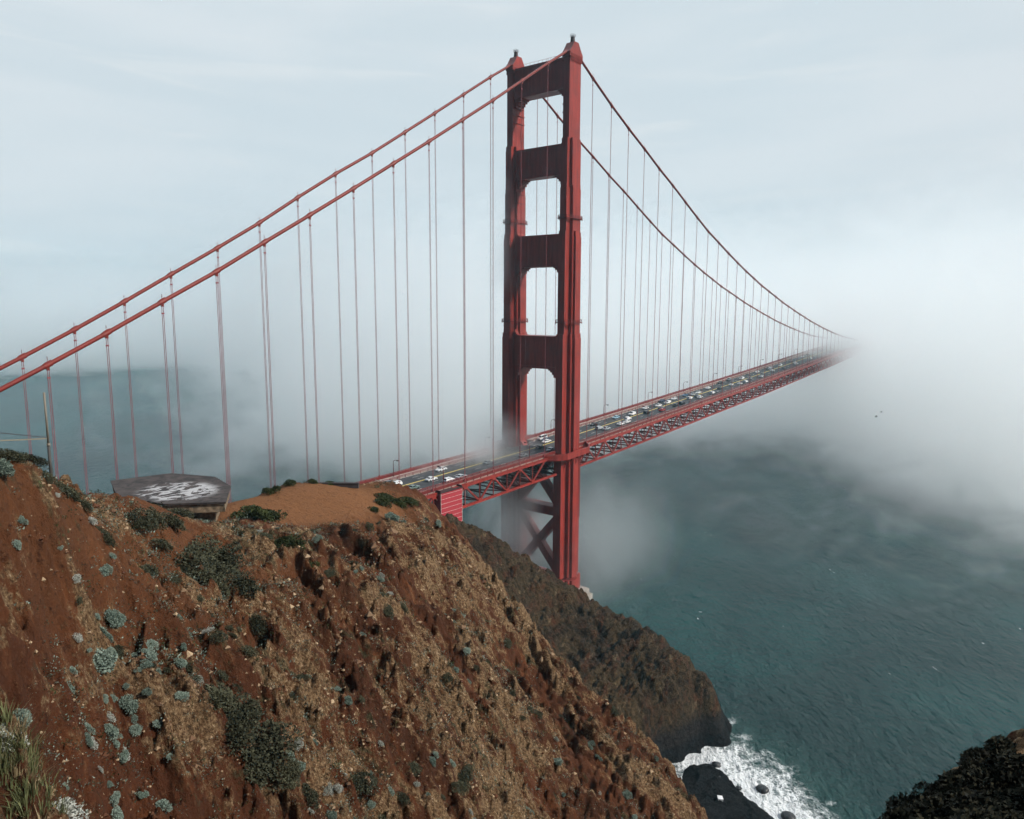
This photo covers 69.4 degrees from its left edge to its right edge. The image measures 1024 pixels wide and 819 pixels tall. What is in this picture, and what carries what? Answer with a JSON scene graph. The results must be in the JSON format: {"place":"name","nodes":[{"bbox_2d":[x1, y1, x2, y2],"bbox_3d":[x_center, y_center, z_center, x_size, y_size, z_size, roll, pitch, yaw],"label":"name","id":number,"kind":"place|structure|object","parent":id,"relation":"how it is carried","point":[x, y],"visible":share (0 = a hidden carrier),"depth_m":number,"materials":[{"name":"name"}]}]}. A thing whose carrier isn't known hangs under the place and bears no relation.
{"place":"outdoors","nodes":[
{"label":"outdoors","id":0,"kind":"place"},
{"bbox_2d":[0,307,1023,818],"bbox_3d":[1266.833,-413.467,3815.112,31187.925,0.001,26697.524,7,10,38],"label":"sea","id":1,"kind":"structure","parent":0,"point":[816,579],"depth_m":600.88,"materials":[{"name":"liquid"}]},
{"bbox_2d":[0,35,874,599],"bbox_3d":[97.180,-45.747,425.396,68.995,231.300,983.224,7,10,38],"label":"suspension bridge","id":2,"kind":"structure","parent":1,"relation":"in","point":[570,435],"depth_m":298.12,"materials":[{"name":"red paint"}]},
{"bbox_2d":[434,484,462,521],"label":"scaffold enclosure","id":3,"kind":"object","parent":2,"relation":"hanging from","point":[449,501],"visible":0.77,"depth_m":247.14,"materials":[{"name":"metal"}]},
{"bbox_2d":[756,784,768,793],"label":"shore rock","id":4,"kind":"object","parent":1,"relation":"in","point":[762,789],"visible":1,"depth_m":196.74,"materials":[{"name":"grey stone"}]},
{"bbox_2d":[781,811,795,818],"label":"shore rock","id":5,"kind":"object","parent":1,"relation":"in","point":[787,815],"visible":1,"depth_m":186.39,"materials":[{"name":"grey stone"}]},
{"bbox_2d":[0,458,1023,818],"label":"hillside","id":6,"kind":"structure","parent":0,"point":[62,608],"depth_m":50.14,"materials":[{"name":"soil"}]},
{"bbox_2d":[0,458,16,476],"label":"sage shrub","id":7,"kind":"object","parent":6,"relation":"on","point":[6,469],"visible":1,"depth_m":33.18,"materials":[{"name":"green plant"}]},
{"bbox_2d":[0,448,23,460],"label":"dark shrub","id":8,"kind":"object","parent":6,"relation":"on","point":[5,453],"visible":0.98,"depth_m":35.37,"materials":[{"name":"green plant"}]},
{"bbox_2d":[0,722,28,751],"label":"pale shrub","id":9,"kind":"object","parent":6,"relation":"on","point":[5,733],"visible":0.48,"depth_m":24.43,"materials":[{"name":"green plant"}]},
{"bbox_2d":[13,707,32,726],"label":"sage shrub","id":10,"kind":"object","parent":6,"relation":"on","point":[20,712],"visible":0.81,"depth_m":25.26,"materials":[{"name":"green plant"}]},
{"bbox_2d":[24,453,47,466],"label":"dark shrub","id":11,"kind":"object","parent":6,"relation":"on","point":[39,459],"visible":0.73,"depth_m":36.99,"materials":[{"name":"green plant"}]},
{"bbox_2d":[0,695,72,818],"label":"tall grass","id":12,"kind":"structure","parent":6,"relation":"on","point":[5,762],"depth_m":24.29,"materials":[{"name":"plant"}]},
{"bbox_2d":[43,392,53,483],"bbox_3d":[-23.066,1.589,36.779,0.170,4.908,0.170,7,10,38],"label":"metal pole","id":13,"kind":"object","parent":6,"relation":"on","point":[48,442],"visible":0.9,"depth_m":36.72,"materials":[{"name":"grey metal"}]},
{"bbox_2d":[42,472,56,483],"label":"dark shrub","id":14,"kind":"object","parent":6,"relation":"on","point":[51,479],"visible":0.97,"depth_m":36.02,"materials":[{"name":"green plant"}]},
{"bbox_2d":[52,796,89,818],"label":"pale shrub","id":15,"kind":"object","parent":6,"relation":"on","point":[73,812],"visible":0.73,"depth_m":26.65,"materials":[{"name":"white plant"}]},
{"bbox_2d":[55,482,86,502],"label":"dark shrub","id":16,"kind":"object","parent":6,"relation":"on","point":[74,492],"visible":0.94,"depth_m":37.99,"materials":[{"name":"green plant"}]},
{"bbox_2d":[80,499,91,512],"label":"dark shrub","id":17,"kind":"object","parent":6,"relation":"on","point":[86,504],"visible":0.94,"depth_m":39.18,"materials":[{"name":"green plant"}]},
{"bbox_2d":[85,732,93,746],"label":"sage shrub","id":18,"kind":"object","parent":6,"relation":"on","point":[88,739],"visible":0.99,"depth_m":30.01,"materials":[{"name":"green plant"}]},
{"bbox_2d":[92,647,117,673],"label":"sage shrub","id":19,"kind":"object","parent":6,"relation":"on","point":[106,661],"visible":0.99,"depth_m":34.48,"materials":[{"name":"green plant"}]},
{"bbox_2d":[99,563,112,576],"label":"sage shrub","id":20,"kind":"object","parent":6,"relation":"on","point":[105,570],"visible":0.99,"depth_m":37.51,"materials":[{"name":"green plant"}]},
{"bbox_2d":[100,626,113,642],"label":"sage shrub","id":21,"kind":"object","parent":6,"relation":"on","point":[109,635],"visible":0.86,"depth_m":35.75,"materials":[{"name":"green plant"}]},
{"bbox_2d":[101,530,115,544],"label":"dark shrub","id":22,"kind":"object","parent":6,"relation":"on","point":[107,536],"visible":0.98,"depth_m":39.52,"materials":[{"name":"green plant"}]},
{"bbox_2d":[104,723,118,741],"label":"sage shrub","id":23,"kind":"object","parent":6,"relation":"on","point":[111,727],"visible":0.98,"depth_m":32.09,"materials":[{"name":"green plant"}]},
{"bbox_2d":[104,608,123,628],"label":"sage shrub","id":24,"kind":"object","parent":6,"relation":"on","point":[111,617],"visible":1,"depth_m":36.76,"materials":[{"name":"green plant"}]},
{"bbox_2d":[109,791,120,806],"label":"sage shrub","id":25,"kind":"object","parent":6,"relation":"on","point":[116,796],"visible":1,"depth_m":29.90,"materials":[{"name":"green plant"}]},
{"bbox_2d":[110,805,123,818],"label":"sage shrub","id":26,"kind":"object","parent":6,"relation":"on","point":[118,813],"visible":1,"depth_m":29.57,"materials":[{"name":"green plant"}]},
{"bbox_2d":[112,609,125,625],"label":"sage shrub","id":27,"kind":"object","parent":6,"relation":"on","point":[122,617],"visible":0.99,"depth_m":37.16,"materials":[{"name":"green plant"}]},
{"bbox_2d":[118,749,128,762],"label":"sage shrub","id":28,"kind":"object","parent":6,"relation":"on","point":[124,754],"visible":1,"depth_m":32.21,"materials":[{"name":"green plant"}]},
{"bbox_2d":[118,694,138,713],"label":"sage shrub","id":29,"kind":"object","parent":6,"relation":"on","point":[128,703],"visible":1,"depth_m":34.48,"materials":[{"name":"green plant"}]},
{"bbox_2d":[129,723,142,736],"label":"sage shrub","id":30,"kind":"object","parent":6,"relation":"on","point":[136,728],"visible":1,"depth_m":34.10,"materials":[{"name":"green plant"}]},
{"bbox_2d":[123,507,158,532],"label":"dark shrub","id":31,"kind":"object","parent":6,"relation":"on","point":[144,521],"visible":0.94,"depth_m":52.33,"materials":[{"name":"green plant"}]},
{"bbox_2d":[140,658,152,668],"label":"sage shrub","id":32,"kind":"object","parent":6,"relation":"on","point":[148,663],"visible":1,"depth_m":35.82,"materials":[{"name":"green plant"}]},
{"bbox_2d":[139,639,158,650],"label":"sage shrub","id":33,"kind":"object","parent":6,"relation":"on","point":[152,646],"visible":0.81,"depth_m":37.82,"materials":[{"name":"green plant"}]},
{"bbox_2d":[143,564,158,576],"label":"dark shrub","id":34,"kind":"object","parent":6,"relation":"on","point":[153,568],"visible":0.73,"depth_m":44.30,"materials":[{"name":"green plant"}]},
{"bbox_2d":[145,650,157,662],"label":"sage shrub","id":35,"kind":"object","parent":6,"relation":"on","point":[151,656],"visible":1,"depth_m":36.55,"materials":[{"name":"green plant"}]},
{"bbox_2d":[146,506,167,530],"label":"dark shrub","id":36,"kind":"object","parent":6,"relation":"on","point":[158,516],"visible":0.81,"depth_m":55.56,"materials":[{"name":"green plant"}]},
{"bbox_2d":[150,538,173,552],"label":"dark shrub","id":37,"kind":"object","parent":6,"relation":"on","point":[165,545],"visible":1,"depth_m":52.07,"materials":[{"name":"green plant"}]},
{"bbox_2d":[155,799,172,812],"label":"sage shrub","id":38,"kind":"object","parent":6,"relation":"on","point":[162,804],"visible":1,"depth_m":32.05,"materials":[{"name":"green plant"}]},
{"bbox_2d":[111,473,230,521],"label":"concrete slab","id":39,"kind":"structure","parent":6,"relation":"on","point":[203,497],"depth_m":81.54,"materials":[{"name":"grey concrete"}]},
{"bbox_2d":[161,511,186,532],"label":"dark shrub","id":40,"kind":"object","parent":6,"relation":"on","point":[175,521],"visible":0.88,"depth_m":57.91,"materials":[{"name":"green plant"}]},
{"bbox_2d":[173,658,187,668],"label":"sage shrub","id":41,"kind":"object","parent":6,"relation":"on","point":[182,662],"visible":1,"depth_m":37.89,"materials":[{"name":"green plant"}]},
{"bbox_2d":[174,691,189,701],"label":"sage shrub","id":42,"kind":"object","parent":6,"relation":"on","point":[183,695],"visible":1,"depth_m":36.17,"materials":[{"name":"green plant"}]},
{"bbox_2d":[171,508,194,518],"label":"dark shrub","id":43,"kind":"object","parent":6,"relation":"on","point":[187,512],"visible":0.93,"depth_m":62.75,"materials":[{"name":"green plant"}]},
{"bbox_2d":[174,551,215,574],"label":"dark shrub","id":44,"kind":"object","parent":6,"relation":"on","point":[185,563],"visible":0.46,"depth_m":52.98,"materials":[{"name":"green plant"}]},
{"bbox_2d":[182,546,208,567],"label":"dark shrub","id":45,"kind":"object","parent":6,"relation":"on","point":[198,552],"visible":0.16,"depth_m":56.20,"materials":[{"name":"green plant"}]},
{"bbox_2d":[184,532,222,564],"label":"dark shrub","id":46,"kind":"object","parent":6,"relation":"on","point":[207,551],"visible":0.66,"depth_m":57.98,"materials":[{"name":"green plant"}]},
{"bbox_2d":[187,563,240,583],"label":"dark shrub","id":47,"kind":"object","parent":6,"relation":"on","point":[222,571],"visible":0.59,"depth_m":52.51,"materials":[{"name":"green plant"}]},
{"bbox_2d":[199,568,230,597],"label":"dark shrub","id":48,"kind":"object","parent":6,"relation":"on","point":[222,586],"visible":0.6,"depth_m":50.58,"materials":[{"name":"green plant"}]},
{"bbox_2d":[208,629,228,643],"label":"dark shrub","id":49,"kind":"object","parent":6,"relation":"on","point":[213,636],"visible":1,"depth_m":43.10,"materials":[{"name":"green plant"}]},
{"bbox_2d":[205,686,235,715],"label":"dark shrub","id":50,"kind":"object","parent":6,"relation":"on","point":[216,696],"visible":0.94,"depth_m":37.36,"materials":[{"name":"green plant"}]},
{"bbox_2d":[204,682,239,722],"bbox_3d":[-15.011,15.498,38.891,1.084,3.005,3.307,-44,35,-4],"label":"dark shrub","id":51,"kind":"object","parent":6,"relation":"on","point":[228,690],"visible":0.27,"depth_m":39.23,"materials":[{"name":"green plant"}]},
{"bbox_2d":[216,669,228,681],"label":"dark shrub","id":52,"kind":"object","parent":6,"relation":"on","point":[223,675],"visible":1,"depth_m":40.55,"materials":[{"name":"green plant"}]},
{"bbox_2d":[204,559,242,575],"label":"dark shrub","id":53,"kind":"object","parent":6,"relation":"on","point":[221,561],"visible":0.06,"depth_m":56.81,"materials":[{"name":"green plant"}]},
{"bbox_2d":[214,541,247,571],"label":"dark shrub","id":54,"kind":"object","parent":6,"relation":"on","point":[229,556],"visible":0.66,"depth_m":58.13,"materials":[{"name":"green plant"}]},
{"bbox_2d":[224,710,257,758],"bbox_3d":[-13.772,16.411,37.570,1.154,2.266,3.125,-37,11,3],"label":"dark shrub","id":55,"kind":"object","parent":6,"relation":"on","point":[243,736],"visible":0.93,"depth_m":37.23,"materials":[{"name":"green plant"}]},
{"bbox_2d":[225,574,260,597],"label":"dark shrub","id":56,"kind":"object","parent":6,"relation":"on","point":[244,585],"visible":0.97,"depth_m":51.77,"materials":[{"name":"green plant"}]},
{"bbox_2d":[226,692,262,727],"bbox_3d":[-14.056,15.746,38.746,2.329,1.392,2.723,31,-4,13],"label":"dark shrub","id":57,"kind":"object","parent":6,"relation":"on","point":[246,707],"visible":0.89,"depth_m":38.53,"materials":[{"name":"green plant"}]},
{"bbox_2d":[230,504,264,518],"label":"green shrub","id":58,"kind":"object","parent":6,"relation":"on","point":[239,513],"visible":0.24,"depth_m":82.31,"materials":[{"name":"green plant"}]},
{"bbox_2d":[241,645,259,657],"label":"dark shrub","id":59,"kind":"object","parent":6,"relation":"on","point":[251,652],"visible":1,"depth_m":44.47,"materials":[{"name":"green plant"}]},
{"bbox_2d":[248,612,268,637],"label":"dark shrub","id":60,"kind":"object","parent":6,"relation":"on","point":[256,620],"visible":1,"depth_m":49.96,"materials":[{"name":"green plant"}]},
{"bbox_2d":[248,505,274,521],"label":"green shrub","id":61,"kind":"object","parent":6,"relation":"on","point":[257,510],"visible":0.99,"depth_m":75.51,"materials":[{"name":"green plant"}]},
{"bbox_2d":[241,748,285,792],"bbox_3d":[-12.635,18.235,37.515,2.938,1.043,2.332,37,13,-5],"label":"dark shrub","id":62,"kind":"object","parent":6,"relation":"on","point":[259,772],"visible":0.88,"depth_m":37.17,"materials":[{"name":"green plant"}]},
{"bbox_2d":[261,485,281,494],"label":"green shrub","id":63,"kind":"object","parent":6,"relation":"on","point":[266,490],"visible":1,"depth_m":90.60,"materials":[{"name":"green plant"}]},
{"bbox_2d":[245,716,304,769],"bbox_3d":[-12.529,17.266,38.414,3.262,1.210,2.779,9,37,-11],"label":"dark shrub","id":64,"kind":"object","parent":6,"relation":"on","point":[261,747],"visible":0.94,"depth_m":38.30,"materials":[{"name":"green plant"}]},
{"bbox_2d":[276,755,302,791],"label":"dark shrub","id":65,"kind":"object","parent":6,"relation":"on","point":[293,764],"visible":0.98,"depth_m":37.87,"materials":[{"name":"green plant"}]},
{"bbox_2d":[274,534,305,547],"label":"green shrub","id":66,"kind":"object","parent":6,"relation":"on","point":[286,541],"visible":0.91,"depth_m":62.83,"materials":[{"name":"green plant"}]},
{"bbox_2d":[302,783,320,811],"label":"dark shrub","id":67,"kind":"object","parent":6,"relation":"on","point":[311,797],"visible":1,"depth_m":38.54,"materials":[{"name":"green plant"}]},
{"bbox_2d":[323,568,338,576],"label":"dark shrub","id":68,"kind":"object","parent":6,"relation":"on","point":[330,574],"visible":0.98,"depth_m":64.26,"materials":[{"name":"green plant"}]},
{"bbox_2d":[319,482,358,487],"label":"concrete kerb","id":69,"kind":"structure","parent":6,"relation":"on","point":[349,484],"depth_m":98.47,"materials":[{"name":"grey concrete"}]},
{"bbox_2d":[8,458,688,818],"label":"plants","id":70,"kind":"object","parent":6,"relation":"on","point":[172,574],"visible":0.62,"depth_m":48.15,"materials":[{"name":"green plant"}]},
{"bbox_2d":[11,480,690,818],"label":"stones","id":71,"kind":"object","parent":6,"relation":"on","point":[105,755],"visible":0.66,"depth_m":52.09,"materials":[{"name":"stone"}]},
{"bbox_2d":[348,768,378,796],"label":"dark shrub","id":72,"kind":"object","parent":6,"relation":"on","point":[362,781],"visible":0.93,"depth_m":45.04,"materials":[{"name":"green plant"}]},
{"bbox_2d":[375,495,391,507],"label":"green shrub","id":73,"kind":"object","parent":6,"relation":"on","point":[383,501],"visible":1,"depth_m":95.33,"materials":[{"name":"green plant"}]},
{"bbox_2d":[373,492,396,502],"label":"green shrub","id":74,"kind":"object","parent":6,"relation":"on","point":[391,498],"visible":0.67,"depth_m":97.64,"materials":[{"name":"green plant"}]},
{"bbox_2d":[383,603,394,618],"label":"dark shrub","id":75,"kind":"object","parent":6,"relation":"on","point":[386,611],"visible":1,"depth_m":63.93,"materials":[{"name":"green plant"}]},
{"bbox_2d":[384,511,399,521],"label":"sage shrub","id":76,"kind":"object","parent":6,"relation":"on","point":[390,515],"visible":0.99,"depth_m":88.54,"materials":[{"name":"green plant"}]},
{"bbox_2d":[394,498,406,508],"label":"green shrub","id":77,"kind":"object","parent":6,"relation":"on","point":[401,502],"visible":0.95,"depth_m":98.72,"materials":[{"name":"green plant"}]},
{"bbox_2d":[396,791,410,805],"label":"dark shrub","id":78,"kind":"object","parent":6,"relation":"on","point":[403,796],"visible":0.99,"depth_m":46.85,"materials":[{"name":"green plant"}]},
{"bbox_2d":[398,496,418,505],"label":"green shrub","id":79,"kind":"object","parent":6,"relation":"on","point":[410,500],"visible":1,"depth_m":100.25,"materials":[{"name":"green plant"}]},
{"bbox_2d":[407,761,421,776],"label":"dark shrub","id":80,"kind":"object","parent":6,"relation":"on","point":[414,769],"visible":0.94,"depth_m":49.43,"materials":[{"name":"green plant"}]},
{"bbox_2d":[442,672,452,682],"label":"dark shrub","id":81,"kind":"object","parent":6,"relation":"on","point":[447,676],"visible":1,"depth_m":64.32,"materials":[{"name":"green plant"}]},
{"bbox_2d":[452,780,470,795],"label":"dark shrub","id":82,"kind":"object","parent":6,"relation":"on","point":[458,783],"visible":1,"depth_m":51.29,"materials":[{"name":"green plant"}]},
{"bbox_2d":[460,762,473,780],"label":"dark shrub","id":83,"kind":"object","parent":6,"relation":"on","point":[468,769],"visible":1,"depth_m":53.99,"materials":[{"name":"green plant"}]},
{"bbox_2d":[876,790,918,818],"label":"dark shrub","id":84,"kind":"object","parent":6,"relation":"on","point":[895,802],"visible":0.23,"depth_m":14.17,"materials":[{"name":"green plant"}]},
{"bbox_2d":[899,795,919,808],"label":"dark shrub","id":85,"kind":"object","parent":6,"relation":"on","point":[912,798],"visible":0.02,"depth_m":12.77,"materials":[{"name":"green plant"}]},
{"bbox_2d":[884,806,935,818],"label":"dark shrub","id":86,"kind":"object","parent":6,"relation":"on","point":[898,813],"visible":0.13,"depth_m":12.18,"materials":[{"name":"green plant"}]},
{"bbox_2d":[908,781,938,795],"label":"dark shrub","id":87,"kind":"object","parent":6,"relation":"on","point":[927,787],"visible":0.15,"depth_m":14.73,"materials":[{"name":"green plant"}]},
{"bbox_2d":[903,794,952,818],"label":"dark shrub","id":88,"kind":"object","parent":6,"relation":"on","point":[928,815],"visible":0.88,"depth_m":11.05,"materials":[{"name":"green plant"}]},
{"bbox_2d":[934,773,962,796],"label":"dark shrub","id":89,"kind":"object","parent":6,"relation":"on","point":[948,786],"visible":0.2,"depth_m":13.24,"materials":[{"name":"green plant"}]},
{"bbox_2d":[910,789,992,818],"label":"dark shrub","id":90,"kind":"object","parent":6,"relation":"on","point":[962,796],"visible":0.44,"depth_m":11.09,"materials":[{"name":"green plant"}]},
{"bbox_2d":[935,764,976,788],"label":"dark shrub","id":91,"kind":"object","parent":6,"relation":"on","point":[945,774],"visible":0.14,"depth_m":13.79,"materials":[{"name":"green plant"}]},
{"bbox_2d":[943,784,1011,804],"bbox_3d":[7.434,6.231,11.723,1.284,0.523,0.967,-21,-18,3],"label":"dark shrub","id":92,"kind":"object","parent":6,"relation":"on","point":[964,787],"visible":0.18,"depth_m":11.90,"materials":[{"name":"green plant"}]},
{"bbox_2d":[947,813,1023,818],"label":"dark shrub","id":93,"kind":"object","parent":6,"relation":"on","point":[964,817],"visible":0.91,"depth_m":9.76,"materials":[{"name":"green plant"}]},
{"bbox_2d":[956,747,1018,793],"bbox_3d":[7.957,6.085,12.248,1.087,0.773,1.576,-25,-15,20],"label":"dark shrub","id":94,"kind":"object","parent":6,"relation":"on","point":[982,776],"visible":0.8,"depth_m":12.09,"materials":[{"name":"green plant"}]},
{"bbox_2d":[951,796,1023,818],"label":"dark shrub","id":95,"kind":"object","parent":6,"relation":"on","point":[992,811],"visible":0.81,"depth_m":10.27,"materials":[{"name":"green plant"}]},
{"bbox_2d":[959,734,1016,768],"bbox_3d":[9.184,6.649,14.197,1.176,0.478,0.827,-29,-15,2],"label":"dark shrub","id":96,"kind":"object","parent":6,"relation":"on","point":[1005,743],"visible":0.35,"depth_m":14.21,"materials":[{"name":"green plant"}]},
{"bbox_2d":[977,790,1023,814],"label":"dark shrub","id":97,"kind":"object","parent":6,"relation":"on","point":[1001,806],"visible":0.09,"depth_m":10.84,"materials":[{"name":"green plant"}]},
{"bbox_2d":[985,748,1023,782],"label":"dark shrub","id":98,"kind":"object","parent":6,"relation":"on","point":[1012,759],"visible":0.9,"depth_m":12.19,"materials":[{"name":"green plant"}]},
{"bbox_2d":[1001,787,1023,808],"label":"dark shrub","id":99,"kind":"object","parent":6,"relation":"on","point":[1014,796],"visible":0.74,"depth_m":11.18,"materials":[{"name":"green plant"}]},
{"bbox_2d":[1012,770,1023,807],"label":"dark shrub","id":100,"kind":"object","parent":6,"relation":"on","point":[1019,788],"visible":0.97,"depth_m":11.07,"materials":[{"name":"green plant"}]},
{"bbox_2d":[0,0,1023,311],"label":"sky","id":101,"kind":"structure","parent":0,"point":[852,155],"materials":[{"name":"white"}]},
{"bbox_2d":[441,513,773,818],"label":"headland","id":102,"kind":"structure","parent":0,"point":[659,691],"depth_m":221.68,"materials":[{"name":"brown stone"}]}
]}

